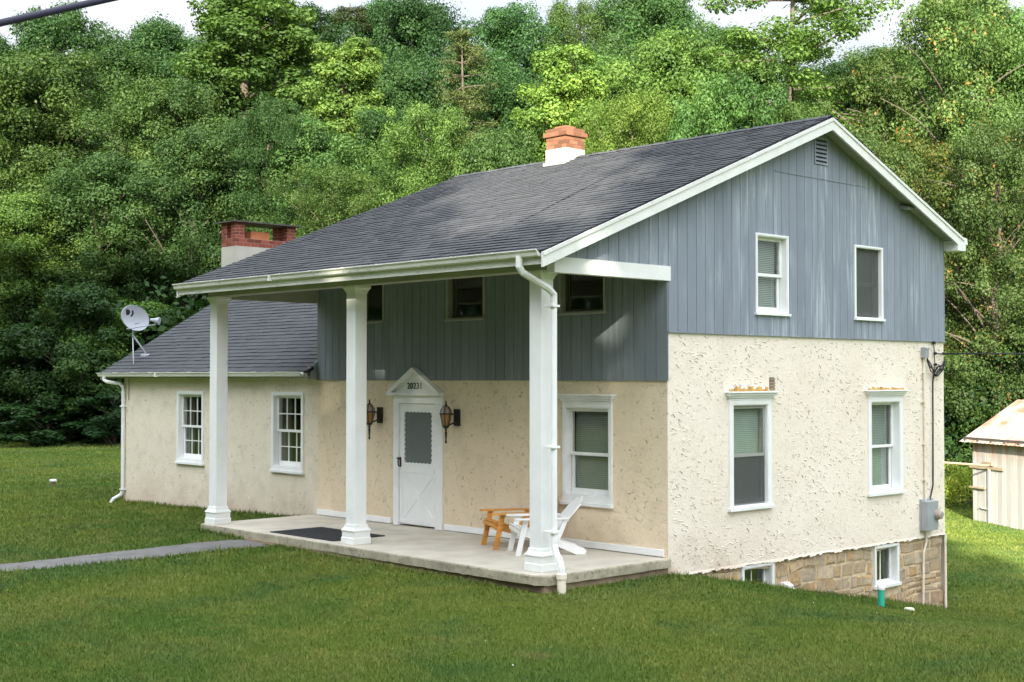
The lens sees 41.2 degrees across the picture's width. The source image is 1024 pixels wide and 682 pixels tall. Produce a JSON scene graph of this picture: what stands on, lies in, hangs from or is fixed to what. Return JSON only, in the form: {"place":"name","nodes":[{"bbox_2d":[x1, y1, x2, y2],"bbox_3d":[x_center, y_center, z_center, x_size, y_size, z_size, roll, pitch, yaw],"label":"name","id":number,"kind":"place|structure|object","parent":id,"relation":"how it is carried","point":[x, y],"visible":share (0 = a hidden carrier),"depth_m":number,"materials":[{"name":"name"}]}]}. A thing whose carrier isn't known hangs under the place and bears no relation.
{"place":"outdoors","nodes":[
{"label":"outdoors","id":0,"kind":"place"},
{"bbox_2d":[0,0,117,26],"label":"utility cable","id":1,"kind":"object","parent":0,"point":[44,13],"visible":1,"depth_m":9.30,"materials":[{"name":"black rubber"}]},
{"bbox_2d":[0,540,269,570],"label":"path","id":2,"kind":"structure","parent":0,"point":[156,551],"depth_m":20.21,"materials":[{"name":"concrete"}]},
{"bbox_2d":[270,527,384,540],"bbox_3d":[-2.869,2.984,21.123,0.980,0.017,1.660,1,-2,-44],"label":"door mat","id":3,"kind":"object","parent":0,"point":[327,534],"depth_m":21.08,"materials":[{"name":"black rubber"}]},
{"bbox_2d":[0,419,1023,681],"bbox_3d":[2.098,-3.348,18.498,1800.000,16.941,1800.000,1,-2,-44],"label":"ground","id":4,"kind":"structure","parent":0,"point":[402,609],"depth_m":14.91,"materials":[{"name":"green plant"}]},
{"bbox_2d":[0,33,19,59],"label":"oak tree","id":5,"kind":"object","parent":4,"relation":"on","point":[3,44],"visible":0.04,"depth_m":104.47,"materials":[{"name":"green plant"}]},
{"bbox_2d":[0,103,63,234],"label":"oak tree","id":6,"kind":"object","parent":4,"relation":"on","point":[15,158],"visible":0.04,"depth_m":87.64,"materials":[{"name":"green plant"}]},
{"bbox_2d":[0,321,103,445],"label":"maple tree","id":7,"kind":"object","parent":4,"relation":"on","point":[42,381],"visible":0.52,"depth_m":56.16,"materials":[{"name":"green plant"}]},
{"bbox_2d":[0,188,104,372],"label":"maple tree","id":8,"kind":"object","parent":4,"relation":"on","point":[19,213],"visible":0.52,"depth_m":60.82,"materials":[{"name":"green plant"}]},
{"bbox_2d":[50,479,56,485],"bbox_3d":[-11.514,3.599,34.212,0.174,0.265,0.174,1,-2,-44],"label":"yard vent","id":9,"kind":"object","parent":4,"relation":"on","point":[53,481],"visible":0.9,"depth_m":34.16,"materials":[{"name":"white paint"}]},
{"bbox_2d":[0,400,110,446],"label":"spicebush","id":10,"kind":"object","parent":4,"relation":"on","point":[46,436],"visible":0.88,"depth_m":54.46,"materials":[{"name":"green plant"}]},
{"bbox_2d":[3,0,129,120],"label":"oak tree","id":11,"kind":"object","parent":4,"relation":"on","point":[65,30],"visible":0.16,"depth_m":99.23,"materials":[{"name":"green plant"}]},
{"bbox_2d":[0,280,142,443],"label":"maple tree","id":12,"kind":"object","parent":4,"relation":"on","point":[77,302],"visible":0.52,"depth_m":55.90,"materials":[{"name":"green plant"}]},
{"bbox_2d":[0,43,158,321],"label":"oak tree","id":13,"kind":"object","parent":4,"relation":"on","point":[27,84],"visible":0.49,"depth_m":75.47,"materials":[{"name":"green plant"}]},
{"bbox_2d":[70,389,120,445],"bbox_3d":[-15.983,3.305,55.007,3.598,2.720,3.898,0,-2,-1],"label":"spicebush","id":14,"kind":"object","parent":4,"relation":"on","point":[107,399],"visible":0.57,"depth_m":54.28,"materials":[{"name":"green plant"}]},
{"bbox_2d":[23,39,173,211],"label":"oak tree","id":15,"kind":"object","parent":4,"relation":"on","point":[121,58],"visible":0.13,"depth_m":88.20,"materials":[{"name":"green plant"}]},
{"bbox_2d":[0,148,205,359],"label":"oak tree","id":16,"kind":"object","parent":4,"relation":"on","point":[104,188],"visible":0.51,"depth_m":61.44,"materials":[{"name":"green plant"}]},
{"bbox_2d":[51,294,180,419],"bbox_3d":[-15.748,1.446,59.156,8.323,6.971,7.432,0,-2,-15],"label":"maple tree","id":17,"kind":"object","parent":4,"relation":"on","point":[152,309],"visible":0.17,"depth_m":56.93,"materials":[{"name":"green plant"}]},
{"bbox_2d":[84,11,207,155],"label":"oak tree","id":18,"kind":"object","parent":4,"relation":"on","point":[156,38],"visible":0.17,"depth_m":100.04,"materials":[{"name":"green plant"}]},
{"bbox_2d":[49,74,250,297],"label":"maple tree","id":19,"kind":"object","parent":4,"relation":"on","point":[178,110],"visible":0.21,"depth_m":71.12,"materials":[{"name":"green plant"}]},
{"bbox_2d":[98,119,273,323],"bbox_3d":[-14.630,-3.366,63.183,9.773,14.076,9.192,1,-2,-36],"label":"oak tree","id":20,"kind":"object","parent":4,"relation":"on","point":[201,155],"visible":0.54,"depth_m":62.06,"materials":[{"name":"green plant"}]},
{"bbox_2d":[136,49,262,299],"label":"oak tree","id":21,"kind":"object","parent":4,"relation":"on","point":[163,67],"visible":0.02,"depth_m":88.12,"materials":[{"name":"green plant"}]},
{"bbox_2d":[120,0,336,223],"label":"poplar tree","id":22,"kind":"object","parent":4,"relation":"on","point":[252,30],"visible":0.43,"depth_m":77.56,"materials":[{"name":"green plant"}]},
{"bbox_2d":[204,88,327,268],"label":"tree","id":23,"kind":"object","parent":4,"relation":"on","point":[257,153],"visible":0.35,"depth_m":65.07,"materials":[{"name":"green plant"}]},
{"bbox_2d":[224,48,325,213],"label":"maple tree","id":24,"kind":"object","parent":4,"relation":"on","point":[302,104],"visible":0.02,"depth_m":87.63,"materials":[{"name":"green plant"}]},
{"bbox_2d":[221,108,371,235],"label":"maple tree","id":25,"kind":"object","parent":4,"relation":"on","point":[311,134],"visible":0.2,"depth_m":66.21,"materials":[{"name":"green plant"}]},
{"bbox_2d":[275,0,342,88],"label":"oak tree","id":26,"kind":"object","parent":4,"relation":"on","point":[328,37],"visible":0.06,"depth_m":100.64,"materials":[{"name":"green plant"}]},
{"bbox_2d":[238,160,400,240],"bbox_3d":[-7.753,-2.125,61.347,8.495,11.867,8.475,-1,-2,28],"label":"ash tree","id":27,"kind":"object","parent":4,"relation":"on","point":[337,181],"visible":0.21,"depth_m":60.09,"materials":[{"name":"green plant"}]},
{"bbox_2d":[285,34,389,219],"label":"poplar tree","id":28,"kind":"object","parent":4,"relation":"on","point":[354,61],"visible":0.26,"depth_m":72.89,"materials":[{"name":"green plant"}]},
{"bbox_2d":[316,3,390,86],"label":"pine tree","id":29,"kind":"object","parent":4,"relation":"on","point":[341,12],"visible":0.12,"depth_m":100.78,"materials":[{"name":"green plant"}]},
{"bbox_2d":[319,0,394,99],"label":"oak tree","id":30,"kind":"object","parent":4,"relation":"on","point":[373,14],"visible":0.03,"depth_m":101.63,"materials":[{"name":"green plant"}]},
{"bbox_2d":[316,101,463,218],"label":"oak tree","id":31,"kind":"object","parent":4,"relation":"on","point":[373,125],"visible":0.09,"depth_m":68.20,"materials":[{"name":"green plant"}]},
{"bbox_2d":[305,100,484,231],"bbox_3d":[-4.038,-2.782,61.465,8.998,16.333,9.767,-1,-2,36],"label":"locust tree","id":32,"kind":"object","parent":4,"relation":"on","point":[414,179],"visible":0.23,"depth_m":60.47,"materials":[{"name":"green plant"}]},
{"bbox_2d":[347,52,482,161],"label":"oak tree","id":33,"kind":"object","parent":4,"relation":"on","point":[397,83],"visible":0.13,"depth_m":84.55,"materials":[{"name":"green plant"}]},
{"bbox_2d":[333,0,500,113],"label":"oak tree","id":34,"kind":"object","parent":4,"relation":"on","point":[418,27],"visible":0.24,"depth_m":96.41,"materials":[{"name":"green plant"}]},
{"bbox_2d":[429,27,500,176],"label":"hemlock tree","id":35,"kind":"object","parent":4,"relation":"on","point":[460,50],"visible":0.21,"depth_m":78.42,"materials":[{"name":"green plant"}]},
{"bbox_2d":[413,41,541,165],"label":"maple tree","id":36,"kind":"object","parent":4,"relation":"on","point":[477,80],"visible":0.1,"depth_m":87.60,"materials":[{"name":"green plant"}]},
{"bbox_2d":[429,122,541,185],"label":"maple tree","id":37,"kind":"object","parent":4,"relation":"on","point":[507,149],"visible":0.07,"depth_m":57.42,"materials":[{"name":"green plant"}]},
{"bbox_2d":[437,70,549,180],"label":"oak tree","id":38,"kind":"object","parent":4,"relation":"on","point":[503,100],"visible":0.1,"depth_m":80.54,"materials":[{"name":"green plant"}]},
{"bbox_2d":[431,0,565,128],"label":"oak tree","id":39,"kind":"object","parent":4,"relation":"on","point":[505,31],"visible":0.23,"depth_m":95.67,"materials":[{"name":"green plant"}]},
{"bbox_2d":[4,219,1023,481],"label":"undergrowth","id":40,"kind":"object","parent":4,"relation":"on","point":[178,311],"visible":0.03,"depth_m":56.58,"materials":[{"name":"green plant"}]},
{"bbox_2d":[96,115,967,607],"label":"house","id":41,"kind":"structure","parent":4,"relation":"on","point":[698,355],"depth_m":20.88,"materials":[{"name":"paint"}]},
{"bbox_2d":[121,305,160,365],"bbox_3d":[-7.949,-0.126,29.264,0.624,1.318,0.863,1,-2,-44],"label":"satellite dish","id":42,"kind":"object","parent":41,"relation":"on","point":[134,318],"visible":1,"depth_m":29.47,"materials":[{"name":"white metal"}]},
{"bbox_2d":[174,391,204,465],"bbox_3d":[-6.377,1.740,27.388,0.292,1.470,1.060,1,-2,-44],"label":"window","id":43,"kind":"structure","parent":41,"relation":"in","point":[189,458],"depth_m":27.62,"materials":[{"name":"white paint"}]},
{"bbox_2d":[269,392,304,474],"bbox_3d":[-4.022,1.668,24.916,0.292,1.480,1.050,1,-2,-44],"label":"window","id":44,"kind":"structure","parent":41,"relation":"in","point":[282,446],"depth_m":25.14,"materials":[{"name":"white paint"}]},
{"bbox_2d":[367,399,382,438],"bbox_3d":[-2.335,1.310,22.834,0.340,0.676,0.210,0,-2,7],"label":"wall lantern","id":45,"kind":"object","parent":41,"relation":"attached to","point":[371,411],"depth_m":22.82,"materials":[{"name":"black metal"}]},
{"bbox_2d":[367,285,384,323],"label":"window","id":46,"kind":"structure","parent":41,"relation":"in","point":[369,321],"depth_m":22.85,"materials":[{"name":"wood"}]},
{"bbox_2d":[397,403,434,526],"bbox_3d":[-1.550,2.008,22.162,0.103,1.970,0.976,1,-2,-44],"label":"door","id":47,"kind":"structure","parent":41,"relation":"in","point":[417,421],"depth_m":22.18,"materials":[{"name":"white paint"}]},
{"bbox_2d":[439,401,459,443],"bbox_3d":[-0.983,1.271,21.415,0.340,0.676,0.210,0,-2,7],"label":"wall lantern","id":48,"kind":"object","parent":41,"relation":"attached to","point":[446,413],"depth_m":21.40,"materials":[{"name":"black metal"}]},
{"bbox_2d":[444,277,485,320],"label":"window","id":49,"kind":"structure","parent":41,"relation":"in","point":[450,283],"depth_m":21.65,"materials":[{"name":"wood"}]},
{"bbox_2d":[479,508,529,549],"bbox_3d":[0.111,2.564,19.643,1.026,0.779,0.776,0,-2,-18],"label":"side table","id":50,"kind":"object","parent":41,"relation":"on","point":[500,526],"visible":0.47,"depth_m":19.45,"materials":[{"name":"orange wood"}]},
{"bbox_2d":[506,496,586,556],"bbox_3d":[0.475,2.543,18.880,1.026,0.779,0.776,0,-2,-11],"label":"adirondack chair","id":51,"kind":"object","parent":41,"relation":"on","point":[563,518],"visible":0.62,"depth_m":18.68,"materials":[{"name":"white paint"}]},
{"bbox_2d":[557,273,606,315],"bbox_3d":[1.050,-0.778,19.578,0.214,0.800,0.950,1,-2,-44],"label":"window","id":52,"kind":"structure","parent":41,"relation":"in","point":[564,309],"depth_m":19.83,"materials":[{"name":"wood"}]},
{"bbox_2d":[557,394,616,508],"bbox_3d":[1.098,1.555,19.450,0.282,1.588,1.110,1,-2,-44],"label":"window","id":53,"kind":"structure","parent":41,"relation":"in","point":[593,496],"depth_m":19.57,"materials":[{"name":"white paint"}]},
{"bbox_2d":[725,391,778,511],"bbox_3d":[3.412,1.575,19.631,1.150,1.698,0.257,1,-2,-44],"label":"window","id":54,"kind":"structure","parent":41,"relation":"in","point":[749,471],"depth_m":19.71,"materials":[{"name":"white paint"}]},
{"bbox_2d":[740,562,774,583],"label":"window","id":55,"kind":"structure","parent":41,"relation":"in","point":[768,574],"depth_m":19.96,"materials":[{"name":"white paint"}]},
{"bbox_2d":[755,232,791,316],"bbox_3d":[3.769,-0.967,20.087,0.850,1.195,0.243,1,-2,-44],"label":"window","id":56,"kind":"structure","parent":41,"relation":"in","point":[782,276],"depth_m":20.27,"materials":[{"name":"white paint"}]},
{"bbox_2d":[854,245,885,321],"bbox_3d":[5.659,-0.918,21.886,0.870,1.195,0.243,1,-2,-44],"label":"window","id":57,"kind":"structure","parent":41,"relation":"in","point":[868,260],"depth_m":21.91,"materials":[{"name":"white paint"}]},
{"bbox_2d":[864,390,909,496],"bbox_3d":[6.016,1.644,22.159,1.190,1.698,0.329,1,-2,-44],"label":"window","id":58,"kind":"structure","parent":41,"relation":"in","point":[894,398],"depth_m":22.39,"materials":[{"name":"white paint"}]},
{"bbox_2d":[872,542,901,589],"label":"window","id":59,"kind":"structure","parent":41,"relation":"in","point":[893,579],"depth_m":22.31,"materials":[{"name":"white paint"}]},
{"bbox_2d":[899,205,914,209],"bbox_3d":[6.535,-2.198,22.553,0.220,0.090,0.160,1,-2,-44],"label":"flood light","id":60,"kind":"object","parent":41,"relation":"attached to","point":[906,207],"visible":1,"depth_m":22.48,"materials":[{"name":"grey metal"}]},
{"bbox_2d":[920,341,945,604],"bbox_3d":[7.201,2.282,23.028,0.808,4.571,0.254,1,-2,-44],"label":"electric meter","id":61,"kind":"object","parent":41,"relation":"attached to","point":[931,514],"visible":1,"depth_m":22.91,"materials":[{"name":"grey metal"}]},
{"bbox_2d":[946,353,1023,354],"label":"service cable","id":62,"kind":"object","parent":41,"relation":"attached to","point":[987,353],"visible":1,"depth_m":23.37,"materials":[{"name":"black metal"}]},
{"bbox_2d":[507,0,614,82],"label":"ash tree","id":63,"kind":"object","parent":4,"relation":"on","point":[588,19],"visible":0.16,"depth_m":96.09,"materials":[{"name":"green plant"}]},
{"bbox_2d":[510,40,622,162],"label":"poplar tree","id":64,"kind":"object","parent":4,"relation":"on","point":[559,96],"visible":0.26,"depth_m":67.96,"materials":[{"name":"green plant"}]},
{"bbox_2d":[533,46,656,161],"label":"maple tree","id":65,"kind":"object","parent":4,"relation":"on","point":[604,56],"visible":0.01,"depth_m":74.91,"materials":[{"name":"green plant"}]},
{"bbox_2d":[572,25,648,137],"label":"maple tree","id":66,"kind":"object","parent":4,"relation":"on","point":[612,43],"visible":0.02,"depth_m":81.64,"materials":[{"name":"green plant"}]},
{"bbox_2d":[574,87,677,154],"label":"maple tree","id":67,"kind":"object","parent":4,"relation":"on","point":[628,114],"visible":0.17,"depth_m":57.36,"materials":[{"name":"green plant"}]},
{"bbox_2d":[593,0,732,100],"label":"oak tree","id":68,"kind":"object","parent":4,"relation":"on","point":[631,19],"visible":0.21,"depth_m":93.41,"materials":[{"name":"green plant"}]},
{"bbox_2d":[591,20,739,147],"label":"maple tree","id":69,"kind":"object","parent":4,"relation":"on","point":[671,52],"visible":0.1,"depth_m":68.98,"materials":[{"name":"green plant"}]},
{"bbox_2d":[663,67,789,141],"bbox_3d":[8.836,-2.936,56.872,8.128,17.334,7.732,1,-2,-41],"label":"maple tree","id":70,"kind":"object","parent":4,"relation":"on","point":[725,107],"visible":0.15,"depth_m":56.32,"materials":[{"name":"green plant"}]},
{"bbox_2d":[687,18,777,96],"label":"oak tree","id":71,"kind":"object","parent":4,"relation":"on","point":[712,27],"visible":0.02,"depth_m":94.94,"materials":[{"name":"green plant"}]},
{"bbox_2d":[692,45,801,109],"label":"oak tree","id":72,"kind":"object","parent":4,"relation":"on","point":[754,74],"visible":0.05,"depth_m":77.71,"materials":[{"name":"green plant"}]},
{"bbox_2d":[650,0,921,144],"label":"walnut tree","id":73,"kind":"object","parent":4,"relation":"on","point":[800,44],"visible":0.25,"depth_m":61.99,"materials":[{"name":"green plant"}]},
{"bbox_2d":[751,93,852,129],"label":"ash tree","id":74,"kind":"object","parent":4,"relation":"on","point":[794,113],"visible":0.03,"depth_m":55.94,"materials":[{"name":"green plant"}]},
{"bbox_2d":[772,56,887,139],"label":"oak tree","id":75,"kind":"object","parent":4,"relation":"on","point":[838,67],"visible":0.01,"depth_m":74.42,"materials":[{"name":"green plant"}]},
{"bbox_2d":[821,43,922,140],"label":"oak tree","id":76,"kind":"object","parent":4,"relation":"on","point":[860,55],"visible":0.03,"depth_m":91.01,"materials":[{"name":"green plant"}]},
{"bbox_2d":[877,583,884,606],"bbox_3d":[5.485,3.819,20.257,0.122,0.458,0.122,1,-2,-44],"label":"cleanout pipe","id":77,"kind":"object","parent":4,"relation":"on","point":[881,593],"visible":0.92,"depth_m":20.22,"materials":[{"name":"teal plastic"}]},
{"bbox_2d":[814,51,967,311],"bbox_3d":[17.036,-4.713,62.168,7.925,17.800,8.238,1,-2,-44],"label":"ash tree","id":78,"kind":"object","parent":4,"relation":"on","point":[893,90],"visible":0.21,"depth_m":61.82,"materials":[{"name":"green plant"}]},
{"bbox_2d":[850,118,956,351],"bbox_3d":[13.176,-1.292,52.851,6.710,14.698,6.976,-1,-2,41],"label":"ash tree","id":79,"kind":"object","parent":4,"relation":"on","point":[871,142],"visible":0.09,"depth_m":52.16,"materials":[{"name":"green plant"}]},
{"bbox_2d":[838,54,996,194],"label":"oak tree","id":80,"kind":"object","parent":4,"relation":"on","point":[925,91],"visible":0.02,"depth_m":77.02,"materials":[{"name":"green plant"}]},
{"bbox_2d":[856,0,1023,331],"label":"ash tree","id":81,"kind":"object","parent":4,"relation":"on","point":[936,23],"visible":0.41,"depth_m":59.69,"materials":[{"name":"green plant"}]},
{"bbox_2d":[875,121,1015,422],"bbox_3d":[16.368,-1.531,54.335,6.856,14.458,7.289,0,-2,-6],"label":"ash tree","id":82,"kind":"object","parent":4,"relation":"on","point":[937,159],"visible":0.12,"depth_m":53.52,"materials":[{"name":"green plant"}]},
{"bbox_2d":[883,0,1021,247],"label":"oak tree","id":83,"kind":"object","parent":4,"relation":"on","point":[985,10],"visible":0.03,"depth_m":89.27,"materials":[{"name":"green plant"}]},
{"bbox_2d":[944,459,972,507],"bbox_3d":[13.339,5.052,47.706,12.954,2.258,3.219,0,-2,12],"label":"bush","id":84,"kind":"object","parent":4,"relation":"on","point":[957,480],"visible":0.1,"depth_m":46.76,"materials":[{"name":"green plant"}]},
{"bbox_2d":[943,329,973,471],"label":"maple tree","id":85,"kind":"object","parent":4,"relation":"on","point":[947,439],"visible":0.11,"depth_m":50.99,"materials":[{"name":"green plant"}]},
{"bbox_2d":[944,461,989,466],"bbox_3d":[10.892,4.735,43.060,7.954,2.114,0.238,-1,-2,23],"label":"rail fence","id":86,"kind":"object","parent":4,"relation":"on","point":[958,463],"visible":0.25,"depth_m":41.76,"materials":[{"name":"brown wood"}]},
{"bbox_2d":[944,363,990,481],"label":"maple tree","id":87,"kind":"object","parent":4,"relation":"on","point":[954,430],"visible":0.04,"depth_m":51.12,"materials":[{"name":"green plant"}]},
{"bbox_2d":[922,115,1023,478],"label":"oak tree","id":88,"kind":"object","parent":4,"relation":"on","point":[983,158],"visible":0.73,"depth_m":49.91,"materials":[{"name":"green plant"}]},
{"bbox_2d":[955,307,1023,436],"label":"maple tree","id":89,"kind":"object","parent":4,"relation":"on","point":[965,425],"visible":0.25,"depth_m":50.31,"materials":[{"name":"green plant"}]},
{"bbox_2d":[960,399,1023,529],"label":"shed","id":90,"kind":"structure","parent":4,"relation":"on","point":[997,440],"depth_m":41.45,"materials":[{"name":"metal"}]},
{"bbox_2d":[960,2,1023,360],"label":"maple tree","id":91,"kind":"object","parent":4,"relation":"on","point":[1019,96],"visible":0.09,"depth_m":61.60,"materials":[{"name":"green plant"}]},
{"bbox_2d":[0,0,1023,104],"label":"sky","id":92,"kind":"structure","parent":0,"point":[122,14],"materials":[{"name":"white"}]}
]}

